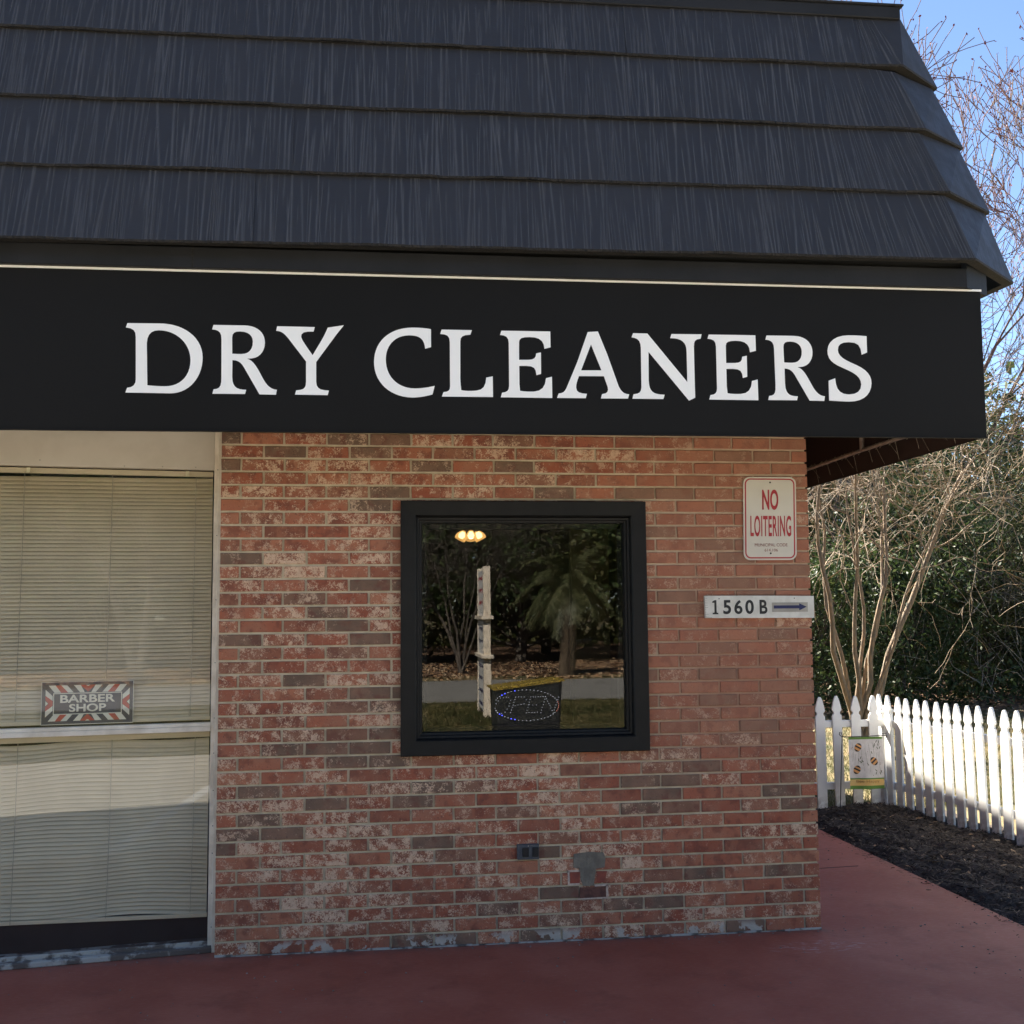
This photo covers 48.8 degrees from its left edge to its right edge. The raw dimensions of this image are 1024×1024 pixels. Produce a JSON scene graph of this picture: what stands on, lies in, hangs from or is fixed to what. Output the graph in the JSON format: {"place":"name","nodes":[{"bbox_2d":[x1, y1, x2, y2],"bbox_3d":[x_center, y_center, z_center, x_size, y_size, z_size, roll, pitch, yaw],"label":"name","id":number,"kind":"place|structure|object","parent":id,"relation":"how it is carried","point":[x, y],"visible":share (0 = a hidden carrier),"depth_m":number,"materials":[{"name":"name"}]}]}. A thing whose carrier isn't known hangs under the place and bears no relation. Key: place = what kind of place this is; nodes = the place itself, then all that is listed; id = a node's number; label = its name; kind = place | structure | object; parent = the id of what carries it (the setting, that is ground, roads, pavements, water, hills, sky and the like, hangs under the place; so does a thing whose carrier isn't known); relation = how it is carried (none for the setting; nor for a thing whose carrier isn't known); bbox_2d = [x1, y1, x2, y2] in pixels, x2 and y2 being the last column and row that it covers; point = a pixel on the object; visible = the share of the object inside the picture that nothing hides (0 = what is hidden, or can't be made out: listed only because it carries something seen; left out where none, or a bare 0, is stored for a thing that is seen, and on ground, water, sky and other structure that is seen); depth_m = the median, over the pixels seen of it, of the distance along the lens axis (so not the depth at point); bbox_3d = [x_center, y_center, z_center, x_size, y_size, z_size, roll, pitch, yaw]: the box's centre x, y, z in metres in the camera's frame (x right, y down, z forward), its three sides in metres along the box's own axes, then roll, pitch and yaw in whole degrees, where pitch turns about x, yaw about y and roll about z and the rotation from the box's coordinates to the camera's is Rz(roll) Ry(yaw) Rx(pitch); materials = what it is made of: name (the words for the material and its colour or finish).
{"place":"outdoors","nodes":[
{"label":"outdoors","id":0,"kind":"place"},
{"bbox_2d":[0,0,1012,970],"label":"shop building","id":1,"kind":"structure","parent":0,"point":[586,316],"depth_m":5.44,"materials":[{"name":"brick"}]},
{"bbox_2d":[40,680,133,725],"bbox_3d":[-2.060,0.925,5.487,0.422,0.206,0.009,1,-5,-15],"label":"barber shop sign","id":2,"kind":"object","parent":1,"relation":"attached to","point":[82,702],"visible":1,"depth_m":5.48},
{"bbox_2d":[0,731,209,925],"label":"window blind","id":3,"kind":"object","parent":1,"relation":"attached to","point":[98,828],"depth_m":5.47,"materials":[{"name":"beige plastic"}]},
{"bbox_2d":[0,467,212,726],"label":"window blind","id":4,"kind":"object","parent":1,"relation":"attached to","point":[105,579],"depth_m":5.57,"materials":[{"name":"beige plastic"}]},
{"bbox_2d":[0,430,221,970],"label":"storefront window","id":5,"kind":"structure","parent":1,"relation":"in","point":[38,945],"depth_m":5.51,"materials":[{"name":"white paint"}]},
{"bbox_2d":[455,529,485,541],"bbox_3d":[-0.286,-0.111,7.737,0.195,0.638,0.151,4,-7,-39],"label":"pendant lamp","id":6,"kind":"object","parent":1,"relation":"hanging from","point":[470,536],"visible":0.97,"depth_m":7.68,"materials":[{"name":"yellow glass"}]},
{"bbox_2d":[491,681,558,724],"bbox_3d":[0.068,0.995,5.827,0.350,0.242,0.029,0,-5,-7],"label":"open sign","id":7,"kind":"object","parent":1,"relation":"attached to","point":[532,704],"visible":0.99,"depth_m":5.82,"materials":[{"name":"black plastic"}]},
{"bbox_2d":[497,677,560,688],"bbox_3d":[0.089,0.881,5.822,0.336,0.055,0.013,0,-5,-7],"label":"tinsel","id":8,"kind":"object","parent":7,"relation":"on","point":[530,683],"visible":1,"depth_m":5.82,"materials":[{"name":"gold metal"}]},
{"bbox_2d":[400,501,649,756],"bbox_3d":[0.062,0.580,5.748,1.256,1.265,0.138,0,-5,-7],"label":"window","id":9,"kind":"structure","parent":1,"relation":"in","point":[631,732],"depth_m":5.71,"materials":[{"name":"black paint"}]},
{"bbox_2d":[517,843,538,859],"bbox_3d":[0.080,1.686,5.607,0.110,0.074,0.030,0,-5,-7],"label":"outlet cover","id":10,"kind":"object","parent":1,"relation":"attached to","point":[527,851],"visible":1,"depth_m":5.60,"materials":[{"name":"black plastic"}]},
{"bbox_2d":[704,596,813,617],"bbox_3d":[1.285,0.493,5.868,0.587,0.118,0.024,0,-5,-7],"label":"address board","id":11,"kind":"object","parent":1,"relation":"attached to","point":[758,606],"visible":1,"depth_m":5.86,"materials":[{"name":"white metal"}]},
{"bbox_2d":[743,477,796,559],"bbox_3d":[1.353,0.034,5.926,0.295,0.437,0.005,0,-5,-7],"label":"no loitering sign","id":12,"kind":"object","parent":1,"relation":"attached to","point":[769,518],"visible":1,"depth_m":5.92,"materials":[{"name":"white metal"}]},
{"bbox_2d":[0,829,1023,1023],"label":"pavement","id":13,"kind":"structure","parent":0,"point":[838,974],"depth_m":5.03,"materials":[{"name":"red paint"}]},
{"bbox_2d":[8,836,1023,1022],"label":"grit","id":14,"kind":"object","parent":13,"relation":"on","point":[612,939],"visible":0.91,"depth_m":5.38,"materials":[{"name":"brown gravel"}]},
{"bbox_2d":[822,833,1023,935],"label":"spilled chips","id":15,"kind":"object","parent":13,"relation":"on","point":[922,879],"visible":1,"depth_m":6.80,"materials":[{"name":"brown wood"}]},
{"bbox_2d":[813,707,1023,833],"bbox_3d":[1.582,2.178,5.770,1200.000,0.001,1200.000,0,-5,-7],"label":"ground","id":16,"kind":"structure","parent":0,"point":[869,797],"depth_m":12.50,"materials":[{"name":"yellow plant"}]},
{"bbox_2d":[806,317,1023,753],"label":"crape myrtle","id":17,"kind":"object","parent":16,"relation":"on","point":[862,694],"visible":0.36,"depth_m":13.22,"materials":[{"name":"brown plant"}]},
{"bbox_2d":[815,694,1023,845],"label":"picket fence","id":18,"kind":"object","parent":16,"relation":"on","point":[879,720],"visible":0.61,"depth_m":8.65,"materials":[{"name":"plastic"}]},
{"bbox_2d":[815,801,1023,925],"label":"mulch bed","id":19,"kind":"object","parent":16,"relation":"on","point":[976,895],"visible":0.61,"depth_m":7.62,"materials":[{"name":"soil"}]},
{"bbox_2d":[839,732,886,808],"bbox_3d":[2.808,2.099,9.019,0.421,0.682,0.026,0,-5,-7],"label":"garden flag","id":20,"kind":"object","parent":19,"relation":"on","point":[866,763],"visible":0.99,"depth_m":9.03,"materials":[{"name":"white fabric"}]},
{"bbox_2d":[820,802,1022,912],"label":"dry leaves","id":21,"kind":"object","parent":19,"relation":"on","point":[941,855],"visible":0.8,"depth_m":7.55,"materials":[{"name":"brown plant"}]},
{"bbox_2d":[886,361,1023,637],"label":"woods","id":22,"kind":"object","parent":16,"relation":"on","point":[1007,367],"depth_m":40.86,"materials":[{"name":"green plant"}]},
{"bbox_2d":[1010,11,1023,78],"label":"bare tree","id":23,"kind":"object","parent":16,"relation":"on","point":[1011,70],"visible":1,"depth_m":12.88,"materials":[{"name":"brown plant"}]},
{"bbox_2d":[814,652,1023,715],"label":"forest floor","id":24,"kind":"structure","parent":0,"point":[1005,704],"depth_m":19.72,"materials":[{"name":"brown plant"}]},
{"bbox_2d":[819,479,850,696],"bbox_3d":[7.215,-0.643,21.691,2.527,8.559,1.280,-3,-6,24],"label":"sapling","id":25,"kind":"object","parent":24,"relation":"on","point":[834,530],"visible":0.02,"depth_m":21.58,"materials":[{"name":"brown plant"}]},
{"bbox_2d":[806,477,873,641],"bbox_3d":[5.023,0.070,22.439,4.927,7.306,4.241,-2,-5,19],"label":"evergreen tree","id":26,"kind":"object","parent":24,"relation":"on","point":[827,513],"visible":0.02,"depth_m":22.43,"materials":[{"name":"green plant"}]},
{"bbox_2d":[844,473,887,693],"bbox_3d":[6.249,-2.036,22.309,3.120,11.456,4.390,4,-7,-42],"label":"sapling","id":27,"kind":"object","parent":24,"relation":"on","point":[871,535],"depth_m":22.27,"materials":[{"name":"brown plant"}]},
{"bbox_2d":[836,465,931,657],"bbox_3d":[10.016,-0.311,33.606,6.392,9.964,8.578,0,-5,-7],"label":"evergreen tree","id":28,"kind":"object","parent":24,"relation":"on","point":[897,520],"depth_m":31.96,"materials":[{"name":"green plant"}]},
{"bbox_2d":[810,471,959,691],"bbox_3d":[6.855,-2.453,26.048,6.344,12.946,4.210,-3,-6,27],"label":"sapling","id":29,"kind":"object","parent":24,"relation":"on","point":[908,559],"visible":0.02,"depth_m":22.91,"materials":[{"name":"brown plant"}]},
{"bbox_2d":[807,514,1000,717],"bbox_3d":[5.135,1.689,18.370,4.726,3.355,4.941,0,-5,-7],"label":"evergreen tree","id":30,"kind":"object","parent":24,"relation":"on","point":[836,586],"visible":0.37,"depth_m":17.71,"materials":[{"name":"green plant"}]},
{"bbox_2d":[808,440,1002,682],"bbox_3d":[7.321,0.475,24.572,5.855,6.839,4.033,0,-5,-7],"label":"evergreen tree","id":31,"kind":"object","parent":24,"relation":"on","point":[869,478],"visible":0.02,"depth_m":24.04,"materials":[{"name":"green plant"}]},
{"bbox_2d":[808,423,1023,703],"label":"brush twigs","id":32,"kind":"object","parent":24,"relation":"on","point":[1007,647],"visible":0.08,"depth_m":19.30,"materials":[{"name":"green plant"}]},
{"bbox_2d":[809,212,1023,670],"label":"bare tree","id":33,"kind":"object","parent":24,"relation":"on","point":[1019,344],"visible":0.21,"depth_m":22.47,"materials":[{"name":"brown plant"}]},
{"bbox_2d":[811,447,1023,708],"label":"evergreen tree","id":34,"kind":"object","parent":24,"relation":"on","point":[931,645],"visible":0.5,"depth_m":19.29,"materials":[{"name":"green plant"}]},
{"bbox_2d":[814,598,1023,711],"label":"undergrowth","id":35,"kind":"object","parent":24,"relation":"on","point":[1013,690],"visible":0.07,"depth_m":19.45,"materials":[{"name":"green plant"}]},
{"bbox_2d":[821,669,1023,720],"bbox_3d":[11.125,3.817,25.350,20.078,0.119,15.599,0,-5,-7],"label":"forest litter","id":36,"kind":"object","parent":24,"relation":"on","point":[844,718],"visible":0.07,"depth_m":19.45,"materials":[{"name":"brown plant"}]},
{"bbox_2d":[841,0,1023,674],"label":"maple tree","id":37,"kind":"object","parent":24,"relation":"on","point":[998,190],"visible":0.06,"depth_m":25.39,"materials":[{"name":"plant"}]},
{"bbox_2d":[850,68,1023,696],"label":"sapling","id":38,"kind":"object","parent":24,"relation":"on","point":[987,191],"visible":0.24,"depth_m":19.24,"materials":[{"name":"brown plant"}]},
{"bbox_2d":[864,383,1023,680],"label":"evergreen tree","id":39,"kind":"object","parent":24,"relation":"on","point":[1008,437],"visible":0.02,"depth_m":25.87,"materials":[{"name":"green plant"}]},
{"bbox_2d":[877,397,1023,700],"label":"evergreen tree","id":40,"kind":"object","parent":24,"relation":"on","point":[976,595],"visible":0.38,"depth_m":20.57,"materials":[{"name":"green plant"}]},
{"bbox_2d":[893,360,1022,653],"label":"evergreen tree","id":41,"kind":"object","parent":24,"relation":"on","point":[987,373],"visible":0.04,"depth_m":34.02,"materials":[{"name":"green plant"}]},
{"bbox_2d":[906,104,1023,691],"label":"sapling","id":42,"kind":"object","parent":24,"relation":"on","point":[991,336],"visible":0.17,"depth_m":21.97,"materials":[{"name":"brown plant"}]},
{"bbox_2d":[926,197,1023,643],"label":"maple tree","id":43,"kind":"object","parent":24,"relation":"on","point":[1011,289],"visible":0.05,"depth_m":31.65,"materials":[{"name":"brown plant"}]},
{"bbox_2d":[927,346,1023,629],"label":"bare tree","id":44,"kind":"object","parent":24,"relation":"on","point":[1001,573],"visible":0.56,"depth_m":20.00,"materials":[{"name":"brown plant"}]},
{"bbox_2d":[927,446,1023,688],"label":"evergreen tree","id":45,"kind":"object","parent":24,"relation":"on","point":[1009,516],"visible":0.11,"depth_m":22.50,"materials":[{"name":"green plant"}]},
{"bbox_2d":[951,231,1023,685],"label":"sapling","id":46,"kind":"object","parent":24,"relation":"on","point":[1004,428],"visible":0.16,"depth_m":24.54,"materials":[{"name":"brown plant"}]},
{"bbox_2d":[956,391,1023,626],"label":"evergreen tree","id":47,"kind":"object","parent":24,"relation":"on","point":[1009,465],"visible":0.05,"depth_m":27.68,"materials":[{"name":"green plant"}]},
{"bbox_2d":[839,0,1023,547],"label":"sky","id":48,"kind":"structure","parent":0,"point":[997,20],"materials":[{"name":"blue"}]}
]}

